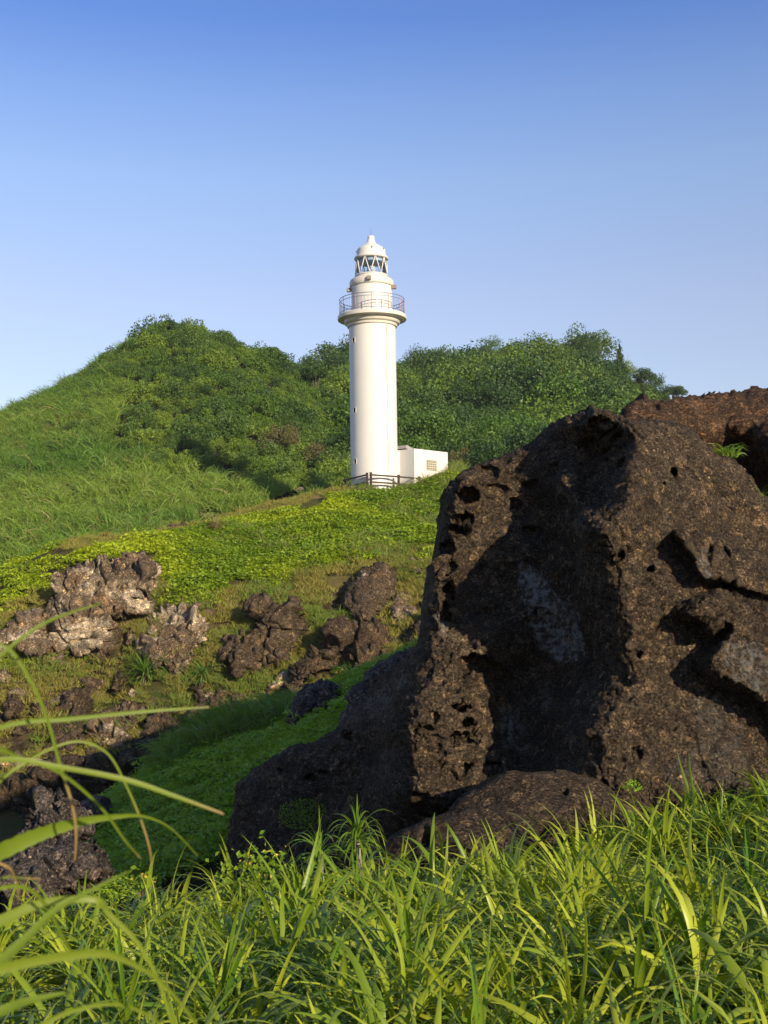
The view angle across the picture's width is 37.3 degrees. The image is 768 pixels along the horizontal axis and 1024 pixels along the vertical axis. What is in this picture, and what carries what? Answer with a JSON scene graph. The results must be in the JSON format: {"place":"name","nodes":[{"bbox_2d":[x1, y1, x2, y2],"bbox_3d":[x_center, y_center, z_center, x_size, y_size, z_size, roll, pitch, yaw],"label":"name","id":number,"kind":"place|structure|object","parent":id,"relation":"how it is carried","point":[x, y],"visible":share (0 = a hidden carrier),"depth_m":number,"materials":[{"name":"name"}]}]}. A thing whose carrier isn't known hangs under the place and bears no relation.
{"place":"outdoors","nodes":[
{"label":"outdoors","id":0,"kind":"place"},
{"bbox_2d":[0,484,434,799],"label":"grass","id":1,"kind":"structure","parent":0,"point":[402,561],"depth_m":49.50,"materials":[{"name":"green plant"}]},
{"bbox_2d":[0,339,727,1011],"bbox_3d":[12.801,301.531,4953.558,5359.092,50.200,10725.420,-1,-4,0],"label":"ground","id":2,"kind":"structure","parent":0,"point":[10,825],"depth_m":48.50,"materials":[{"name":"green plant"}]},
{"bbox_2d":[0,712,5,732],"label":"stone","id":3,"kind":"object","parent":2,"relation":"on","point":[2,719],"visible":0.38,"depth_m":44.79,"materials":[{"name":"stone"}]},
{"bbox_2d":[0,667,13,684],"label":"stone","id":4,"kind":"object","parent":2,"relation":"on","point":[3,673],"visible":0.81,"depth_m":46.55,"materials":[{"name":"beige stone"}]},
{"bbox_2d":[0,750,23,770],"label":"stone","id":5,"kind":"object","parent":2,"relation":"on","point":[17,752],"visible":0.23,"depth_m":41.97,"materials":[{"name":"stone"}]},
{"bbox_2d":[2,693,23,718],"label":"boulder","id":6,"kind":"object","parent":2,"relation":"on","point":[12,705],"visible":0.99,"depth_m":44.70,"materials":[{"name":"stone"}]},
{"bbox_2d":[8,687,27,699],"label":"stone","id":7,"kind":"object","parent":2,"relation":"on","point":[18,690],"visible":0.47,"depth_m":45.99,"materials":[{"name":"stone"}]},
{"bbox_2d":[11,725,30,737],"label":"stone","id":8,"kind":"object","parent":2,"relation":"on","point":[20,730],"visible":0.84,"depth_m":44.26,"materials":[{"name":"stone"}]},
{"bbox_2d":[0,607,52,661],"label":"boulder","id":9,"kind":"object","parent":2,"relation":"on","point":[38,643],"visible":0.77,"depth_m":48.27,"materials":[{"name":"grey stone"}]},
{"bbox_2d":[30,701,39,714],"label":"boulder","id":10,"kind":"object","parent":2,"relation":"on","point":[33,706],"visible":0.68,"depth_m":44.80,"materials":[{"name":"stone"}]},
{"bbox_2d":[27,758,46,766],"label":"stone","id":11,"kind":"object","parent":2,"relation":"on","point":[36,759],"visible":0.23,"depth_m":41.83,"materials":[{"name":"stone"}]},
{"bbox_2d":[34,701,51,718],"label":"stone","id":12,"kind":"object","parent":2,"relation":"on","point":[46,703],"visible":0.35,"depth_m":45.12,"materials":[{"name":"stone"}]},
{"bbox_2d":[42,653,63,664],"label":"stone","id":13,"kind":"object","parent":2,"relation":"on","point":[60,656],"visible":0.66,"depth_m":47.78,"materials":[{"name":"grey stone"}]},
{"bbox_2d":[17,785,95,849],"bbox_3d":[-5.453,5.277,18.654,1.480,1.503,1.384,2,-4,-34],"label":"boulder","id":14,"kind":"object","parent":2,"relation":"on","point":[51,806],"visible":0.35,"depth_m":18.62,"materials":[{"name":"grey stone"}]},
{"bbox_2d":[50,696,62,705],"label":"stone","id":15,"kind":"object","parent":2,"relation":"on","point":[58,698],"visible":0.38,"depth_m":45.56,"materials":[{"name":"beige stone"}]},
{"bbox_2d":[0,836,114,915],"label":"boulder","id":16,"kind":"object","parent":2,"relation":"on","point":[56,867],"visible":0.78,"depth_m":16.00,"materials":[{"name":"grey stone"}]},
{"bbox_2d":[48,657,66,667],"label":"stone","id":17,"kind":"object","parent":2,"relation":"on","point":[59,660],"visible":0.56,"depth_m":47.71,"materials":[{"name":"stone"}]},
{"bbox_2d":[42,687,94,757],"bbox_3d":[-12.197,8.294,44.394,2.092,2.768,4.711,-1,-4,0],"label":"boulder","id":18,"kind":"object","parent":2,"relation":"on","point":[78,700],"visible":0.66,"depth_m":44.23,"materials":[{"name":"stone"}]},
{"bbox_2d":[0,737,158,817],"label":"boulder","id":19,"kind":"object","parent":2,"relation":"on","point":[17,784],"visible":0.48,"depth_m":39.76,"materials":[{"name":"black stone"}]},
{"bbox_2d":[75,676,102,698],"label":"stone","id":20,"kind":"object","parent":2,"relation":"on","point":[94,683],"visible":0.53,"depth_m":47.02,"materials":[{"name":"stone"}]},
{"bbox_2d":[81,747,99,754],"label":"stone","id":21,"kind":"object","parent":2,"relation":"on","point":[89,750],"visible":0.29,"depth_m":42.71,"materials":[{"name":"stone"}]},
{"bbox_2d":[80,794,113,824],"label":"boulder","id":22,"kind":"object","parent":2,"relation":"on","point":[104,802],"visible":0.56,"depth_m":25.19,"materials":[{"name":"grey stone"}]},
{"bbox_2d":[90,656,106,664],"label":"stone","id":23,"kind":"object","parent":2,"relation":"on","point":[97,661],"visible":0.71,"depth_m":48.65,"materials":[{"name":"stone"}]},
{"bbox_2d":[43,551,161,658],"bbox_3d":[-12.610,4.201,50.596,4.975,5.004,5.420,-1,-4,0],"label":"boulder","id":24,"kind":"object","parent":2,"relation":"on","point":[123,586],"visible":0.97,"depth_m":49.79,"materials":[{"name":"grey stone"}]},
{"bbox_2d":[100,679,108,691],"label":"stone","id":25,"kind":"object","parent":2,"relation":"on","point":[103,681],"visible":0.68,"depth_m":47.55,"materials":[{"name":"stone"}]},
{"bbox_2d":[0,603,223,1023],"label":"grass blades","id":26,"kind":"object","parent":2,"relation":"on","point":[15,845],"visible":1,"depth_m":1.16,"materials":[{"name":"green plant"}]},
{"bbox_2d":[22,880,207,1023],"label":"pandanus","id":27,"kind":"object","parent":2,"relation":"on","point":[124,1014],"visible":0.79,"depth_m":4.50,"materials":[{"name":"green plant"}]},
{"bbox_2d":[82,701,147,749],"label":"boulder","id":28,"kind":"object","parent":2,"relation":"on","point":[105,729],"visible":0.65,"depth_m":43.93,"materials":[{"name":"stone"}]},
{"bbox_2d":[110,672,126,696],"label":"boulder","id":29,"kind":"object","parent":2,"relation":"on","point":[118,687],"visible":0.93,"depth_m":47.22,"materials":[{"name":"stone"}]},
{"bbox_2d":[107,732,131,749],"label":"stone","id":30,"kind":"object","parent":2,"relation":"on","point":[125,739],"visible":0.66,"depth_m":43.03,"materials":[{"name":"stone"}]},
{"bbox_2d":[125,627,134,644],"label":"boulder","id":31,"kind":"object","parent":2,"relation":"on","point":[130,634],"visible":0.99,"depth_m":49.10,"materials":[{"name":"grey stone"}]},
{"bbox_2d":[124,715,138,725],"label":"stone","id":32,"kind":"object","parent":2,"relation":"on","point":[130,720],"visible":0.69,"depth_m":44.45,"materials":[{"name":"stone"}]},
{"bbox_2d":[127,688,137,697],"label":"stone","id":33,"kind":"object","parent":2,"relation":"on","point":[131,692],"visible":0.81,"depth_m":46.50,"materials":[{"name":"beige stone"}]},
{"bbox_2d":[123,871,156,920],"bbox_3d":[-1.727,2.921,8.026,0.245,0.764,0.224,-1,-4,0],"label":"flowering shrub","id":34,"kind":"object","parent":2,"relation":"on","point":[140,886],"visible":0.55,"depth_m":8.05,"materials":[{"name":"green plant"}]},
{"bbox_2d":[113,639,175,686],"bbox_3d":[-9.960,6.446,47.352,2.833,2.272,3.031,-1,-4,0],"label":"grass clump","id":35,"kind":"object","parent":2,"relation":"on","point":[145,670],"visible":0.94,"depth_m":47.05,"materials":[{"name":"green plant"}]},
{"bbox_2d":[140,705,181,740],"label":"boulder","id":36,"kind":"object","parent":2,"relation":"on","point":[161,720],"visible":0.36,"depth_m":43.78,"materials":[{"name":"stone"}]},
{"bbox_2d":[0,338,324,564],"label":"grass","id":37,"kind":"structure","parent":2,"relation":"on","point":[41,506],"depth_m":89.27,"materials":[{"name":"green plant"}]},
{"bbox_2d":[155,319,182,331],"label":"shrub","id":38,"kind":"object","parent":2,"relation":"on","point":[171,324],"visible":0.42,"depth_m":143.08,"materials":[{"name":"green plant"}]},
{"bbox_2d":[135,601,209,675],"bbox_3d":[-9.114,5.555,49.500,3.087,3.343,4.933,-1,-4,0],"label":"boulder","id":39,"kind":"object","parent":2,"relation":"on","point":[185,624],"visible":0.93,"depth_m":48.89,"materials":[{"name":"grey stone"}]},
{"bbox_2d":[167,522,189,528],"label":"boulder","id":40,"kind":"object","parent":2,"relation":"on","point":[182,524],"visible":0.13,"depth_m":64.47,"materials":[{"name":"stone"}]},
{"bbox_2d":[10,314,350,489],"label":"scrub","id":41,"kind":"object","parent":2,"relation":"on","point":[301,401],"visible":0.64,"depth_m":114.92,"materials":[{"name":"green plant"}]},
{"bbox_2d":[178,659,224,683],"bbox_3d":[-7.461,6.627,46.991,2.108,1.191,2.246,-1,-4,0],"label":"grass clump","id":42,"kind":"object","parent":2,"relation":"on","point":[202,671],"visible":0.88,"depth_m":46.93,"materials":[{"name":"green plant"}]},
{"bbox_2d":[133,881,275,1023],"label":"pandanus","id":43,"kind":"object","parent":2,"relation":"on","point":[227,976],"visible":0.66,"depth_m":4.79,"materials":[{"name":"green plant"}]},
{"bbox_2d":[186,681,223,721],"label":"boulder","id":44,"kind":"object","parent":2,"relation":"on","point":[199,692],"visible":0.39,"depth_m":45.61,"materials":[{"name":"stone"}]},
{"bbox_2d":[196,691,213,700],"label":"stone","id":45,"kind":"object","parent":2,"relation":"on","point":[209,693],"visible":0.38,"depth_m":46.11,"materials":[{"name":"beige stone"}]},
{"bbox_2d":[201,511,227,530],"bbox_3d":[-9.287,0.630,62.610,1.921,1.543,1.896,-1,-4,0],"label":"grass clump","id":46,"kind":"object","parent":2,"relation":"on","point":[214,524],"visible":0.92,"depth_m":62.47,"materials":[{"name":"green plant"}]},
{"bbox_2d":[128,682,307,773],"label":"grass","id":47,"kind":"structure","parent":2,"relation":"on","point":[216,722],"depth_m":28.24,"materials":[{"name":"green plant"}]},
{"bbox_2d":[213,688,230,702],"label":"stone","id":48,"kind":"object","parent":2,"relation":"on","point":[219,692],"visible":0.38,"depth_m":45.85,"materials":[{"name":"stone"}]},
{"bbox_2d":[212,329,234,343],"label":"shrub","id":49,"kind":"object","parent":2,"relation":"on","point":[227,335],"visible":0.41,"depth_m":141.54,"materials":[{"name":"green plant"}]},
{"bbox_2d":[0,470,459,669],"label":"ground cover","id":50,"kind":"object","parent":2,"relation":"on","point":[339,512],"depth_m":58.96,"materials":[{"name":"green plant"}]},
{"bbox_2d":[198,868,265,912],"bbox_3d":[-1.175,3.072,8.608,0.690,0.784,0.614,-1,-4,0],"label":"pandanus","id":51,"kind":"object","parent":2,"relation":"on","point":[233,888],"visible":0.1,"depth_m":8.64,"materials":[{"name":"green plant"}]},
{"bbox_2d":[228,691,244,702],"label":"stone","id":52,"kind":"object","parent":2,"relation":"on","point":[236,694],"visible":0.43,"depth_m":45.42,"materials":[{"name":"stone"}]},
{"bbox_2d":[72,638,417,905],"bbox_3d":[-2.096,5.308,25.392,14.099,6.267,14.440,-1,-4,0],"label":"ground cover","id":53,"kind":"object","parent":2,"relation":"on","point":[241,752],"visible":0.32,"depth_m":23.90,"materials":[{"name":"green plant"}]},
{"bbox_2d":[203,822,305,902],"bbox_3d":[-0.960,2.900,8.665,0.825,0.914,1.060,-1,-4,0],"label":"shrub","id":54,"kind":"object","parent":2,"relation":"on","point":[254,867],"visible":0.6,"depth_m":8.69,"materials":[{"name":"green plant"}]},
{"bbox_2d":[217,593,309,678],"bbox_3d":[-5.148,5.241,48.856,3.821,3.553,5.187,-1,-4,0],"label":"boulder","id":55,"kind":"object","parent":2,"relation":"on","point":[274,635],"visible":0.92,"depth_m":48.45,"materials":[{"name":"grey stone"}]},
{"bbox_2d":[262,688,279,695],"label":"stone","id":56,"kind":"object","parent":2,"relation":"on","point":[267,690],"visible":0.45,"depth_m":45.60,"materials":[{"name":"stone"}]},
{"bbox_2d":[266,683,279,688],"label":"stone","id":57,"kind":"object","parent":2,"relation":"on","point":[273,685],"visible":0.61,"depth_m":45.72,"materials":[{"name":"beige stone"}]},
{"bbox_2d":[263,346,287,359],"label":"shrub","id":58,"kind":"object","parent":2,"relation":"on","point":[275,351],"visible":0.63,"depth_m":141.83,"materials":[{"name":"green plant"}]},
{"bbox_2d":[270,670,294,689],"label":"stone","id":59,"kind":"object","parent":2,"relation":"on","point":[289,678],"visible":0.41,"depth_m":45.97,"materials":[{"name":"grey stone"}]},
{"bbox_2d":[256,422,311,455],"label":"shrub","id":60,"kind":"object","parent":2,"relation":"on","point":[273,436],"visible":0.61,"depth_m":100.93,"materials":[{"name":"grey plant"}]},
{"bbox_2d":[284,678,340,727],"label":"boulder","id":61,"kind":"object","parent":2,"relation":"on","point":[308,697],"visible":0.62,"depth_m":26.27,"materials":[{"name":"grey stone"}]},
{"bbox_2d":[300,363,327,389],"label":"tree","id":62,"kind":"object","parent":2,"relation":"on","point":[311,374],"visible":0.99,"depth_m":138.84,"materials":[{"name":"green plant"}]},
{"bbox_2d":[301,441,336,469],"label":"shrub","id":63,"kind":"object","parent":2,"relation":"on","point":[313,451],"visible":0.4,"depth_m":96.70,"materials":[{"name":"grey plant"}]},
{"bbox_2d":[283,811,360,891],"bbox_3d":[-0.497,2.869,8.857,0.622,1.185,0.525,2,-5,-35],"label":"pandanus","id":64,"kind":"object","parent":2,"relation":"on","point":[319,854],"visible":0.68,"depth_m":8.83,"materials":[{"name":"green plant"}]},
{"bbox_2d":[200,456,469,558],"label":"grass","id":65,"kind":"structure","parent":2,"relation":"on","point":[459,465],"depth_m":66.38,"materials":[{"name":"green plant"}]},
{"bbox_2d":[322,352,348,370],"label":"tree","id":66,"kind":"object","parent":2,"relation":"on","point":[329,360],"visible":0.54,"depth_m":192.57,"materials":[{"name":"green plant"}]},
{"bbox_2d":[282,601,421,694],"bbox_3d":[-1.038,5.600,47.292,7.914,3.697,5.266,1,-4,-20],"label":"boulder","id":67,"kind":"object","parent":2,"relation":"on","point":[343,634],"visible":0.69,"depth_m":46.98,"materials":[{"name":"grey stone"}]},
{"bbox_2d":[325,795,394,881],"bbox_3d":[-0.215,2.876,9.118,0.581,1.294,0.485,1,-4,-26],"label":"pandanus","id":68,"kind":"object","parent":2,"relation":"on","point":[359,841],"visible":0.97,"depth_m":9.13,"materials":[{"name":"green plant"}]},
{"bbox_2d":[340,562,397,621],"bbox_3d":[-0.653,3.664,52.178,2.696,2.882,5.405,-1,-4,0],"label":"boulder","id":69,"kind":"object","parent":2,"relation":"on","point":[369,591],"visible":0.98,"depth_m":51.64,"materials":[{"name":"stone"}]},
{"bbox_2d":[343,472,420,487],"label":"fence","id":70,"kind":"object","parent":2,"relation":"on","point":[371,475],"visible":0.63,"depth_m":74.58,"materials":[{"name":"brown wood"}]},
{"bbox_2d":[0,752,767,1023],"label":"grass","id":71,"kind":"structure","parent":2,"relation":"on","point":[581,977],"depth_m":5.63,"materials":[{"name":"green plant"}]},
{"bbox_2d":[338,235,447,489],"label":"lighthouse","id":72,"kind":"object","parent":2,"relation":"on","point":[371,319],"visible":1,"depth_m":75.49,"materials":[{"name":"white paint"}]},
{"bbox_2d":[387,592,417,621],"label":"boulder","id":73,"kind":"object","parent":2,"relation":"on","point":[398,606],"visible":0.87,"depth_m":50.39,"materials":[{"name":"brown stone"}]},
{"bbox_2d":[308,863,500,991],"bbox_3d":[0.085,1.978,4.907,0.917,0.984,0.726,-3,-4,30],"label":"pandanus","id":74,"kind":"object","parent":2,"relation":"on","point":[406,935],"visible":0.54,"depth_m":4.94,"materials":[{"name":"green plant"}]},
{"bbox_2d":[410,557,423,572],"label":"boulder","id":75,"kind":"object","parent":2,"relation":"on","point":[419,570],"visible":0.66,"depth_m":54.27,"materials":[{"name":"stone"}]},
{"bbox_2d":[401,343,439,365],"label":"tree","id":76,"kind":"object","parent":2,"relation":"on","point":[410,354],"visible":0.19,"depth_m":199.32,"materials":[{"name":"green plant"}]},
{"bbox_2d":[397,400,453,447],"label":"tree","id":77,"kind":"object","parent":2,"relation":"on","point":[437,439],"visible":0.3,"depth_m":108.26,"materials":[{"name":"green plant"}]},
{"bbox_2d":[373,805,540,875],"bbox_3d":[0.611,3.334,10.833,1.688,1.113,2.512,-1,-4,0],"label":"rock slab","id":78,"kind":"object","parent":2,"relation":"on","point":[464,823],"visible":0.39,"depth_m":10.27,"materials":[{"name":"brown stone"}]},
{"bbox_2d":[448,447,478,467],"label":"shrub","id":79,"kind":"object","parent":2,"relation":"on","point":[464,453],"visible":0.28,"depth_m":91.77,"materials":[{"name":"grey plant"}]},
{"bbox_2d":[405,914,555,1023],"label":"pandanus","id":80,"kind":"object","parent":2,"relation":"on","point":[480,1008],"visible":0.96,"depth_m":3.82,"materials":[{"name":"green plant"}]},
{"bbox_2d":[457,417,507,445],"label":"tree","id":81,"kind":"object","parent":2,"relation":"on","point":[464,431],"visible":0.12,"depth_m":100.20,"materials":[{"name":"green plant"}]},
{"bbox_2d":[293,321,685,466],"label":"wood","id":82,"kind":"object","parent":2,"relation":"on","point":[535,391],"visible":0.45,"depth_m":140.65,"materials":[{"name":"green plant"}]},
{"bbox_2d":[218,405,767,890],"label":"rock outcrop","id":83,"kind":"object","parent":2,"relation":"on","point":[594,603],"visible":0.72,"depth_m":13.66,"materials":[{"name":"brown stone"}]},
{"bbox_2d":[277,798,325,828],"bbox_3d":[-1.188,4.372,16.513,0.757,0.472,0.070,-1,-36,0],"label":"moss patch","id":84,"kind":"object","parent":83,"relation":"attached to","point":[303,810],"visible":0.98,"depth_m":16.51,"materials":[{"name":"green plant"}]},
{"bbox_2d":[338,646,414,723],"bbox_3d":[0.130,3.071,19.880,2.431,1.711,1.548,2,-5,-38],"label":"boulder","id":85,"kind":"object","parent":83,"relation":"on","point":[356,694],"visible":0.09,"depth_m":19.50,"materials":[{"name":"grey stone"}]},
{"bbox_2d":[707,443,745,457],"bbox_3d":[4.376,-0.777,14.694,0.611,0.227,0.645,2,-4,-34],"label":"grass tuft","id":86,"kind":"object","parent":83,"relation":"on","point":[722,451],"visible":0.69,"depth_m":14.59,"materials":[{"name":"green plant"}]},
{"bbox_2d":[479,335,512,355],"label":"tree","id":87,"kind":"object","parent":2,"relation":"on","point":[494,343],"visible":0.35,"depth_m":201.34,"materials":[{"name":"green plant"}]},
{"bbox_2d":[448,770,668,859],"bbox_3d":[1.415,3.416,11.786,2.900,1.540,3.038,-1,-4,0],"label":"rock slab","id":88,"kind":"object","parent":2,"relation":"on","point":[558,794],"visible":0.23,"depth_m":11.11,"materials":[{"name":"stone"}]},
{"bbox_2d":[622,779,642,790],"bbox_3d":[2.443,2.683,11.202,0.218,0.115,0.208,-1,-4,0],"label":"plant","id":89,"kind":"object","parent":88,"relation":"on","point":[628,784],"visible":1,"depth_m":11.18,"materials":[{"name":"green plant"}]},
{"bbox_2d":[573,331,609,360],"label":"tree","id":90,"kind":"object","parent":2,"relation":"on","point":[582,343],"visible":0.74,"depth_m":201.20,"materials":[{"name":"green plant"}]},
{"bbox_2d":[614,344,632,378],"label":"conifer","id":91,"kind":"object","parent":2,"relation":"on","point":[619,357],"visible":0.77,"depth_m":198.64,"materials":[{"name":"green plant"}]},
{"bbox_2d":[533,812,737,962],"bbox_3d":[1.226,1.974,5.392,1.022,1.136,1.018,-1,-4,0],"label":"pandanus","id":92,"kind":"object","parent":2,"relation":"on","point":[647,909],"visible":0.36,"depth_m":5.48,"materials":[{"name":"green plant"}]},
{"bbox_2d":[632,367,657,383],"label":"tree","id":93,"kind":"object","parent":2,"relation":"on","point":[644,373],"visible":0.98,"depth_m":196.99,"materials":[{"name":"green plant"}]},
{"bbox_2d":[580,917,764,1023],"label":"pandanus","id":94,"kind":"object","parent":2,"relation":"on","point":[694,1010],"visible":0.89,"depth_m":3.86,"materials":[{"name":"green plant"}]},
{"bbox_2d":[661,384,687,396],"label":"tree","id":95,"kind":"object","parent":2,"relation":"on","point":[677,390],"visible":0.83,"depth_m":194.65,"materials":[{"name":"green plant"}]},
{"bbox_2d":[619,386,767,496],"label":"rock outcrop","id":96,"kind":"object","parent":2,"relation":"on","point":[727,419],"visible":0.1,"depth_m":18.67,"materials":[{"name":"brown stone"}]},
{"bbox_2d":[661,805,767,916],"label":"pandanus","id":97,"kind":"object","parent":2,"relation":"on","point":[747,864],"visible":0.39,"depth_m":6.20,"materials":[{"name":"green plant"}]},
{"bbox_2d":[675,784,755,851],"bbox_3d":[2.815,2.661,9.374,0.789,0.920,0.834,1,-4,-26],"label":"pandanus","id":98,"kind":"object","parent":2,"relation":"on","point":[721,799],"visible":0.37,"depth_m":9.36,"materials":[{"name":"green plant"}]},
{"bbox_2d":[0,0,767,408],"label":"sky","id":99,"kind":"structure","parent":0,"point":[518,168],"materials":[{"name":"blue"}]}
]}

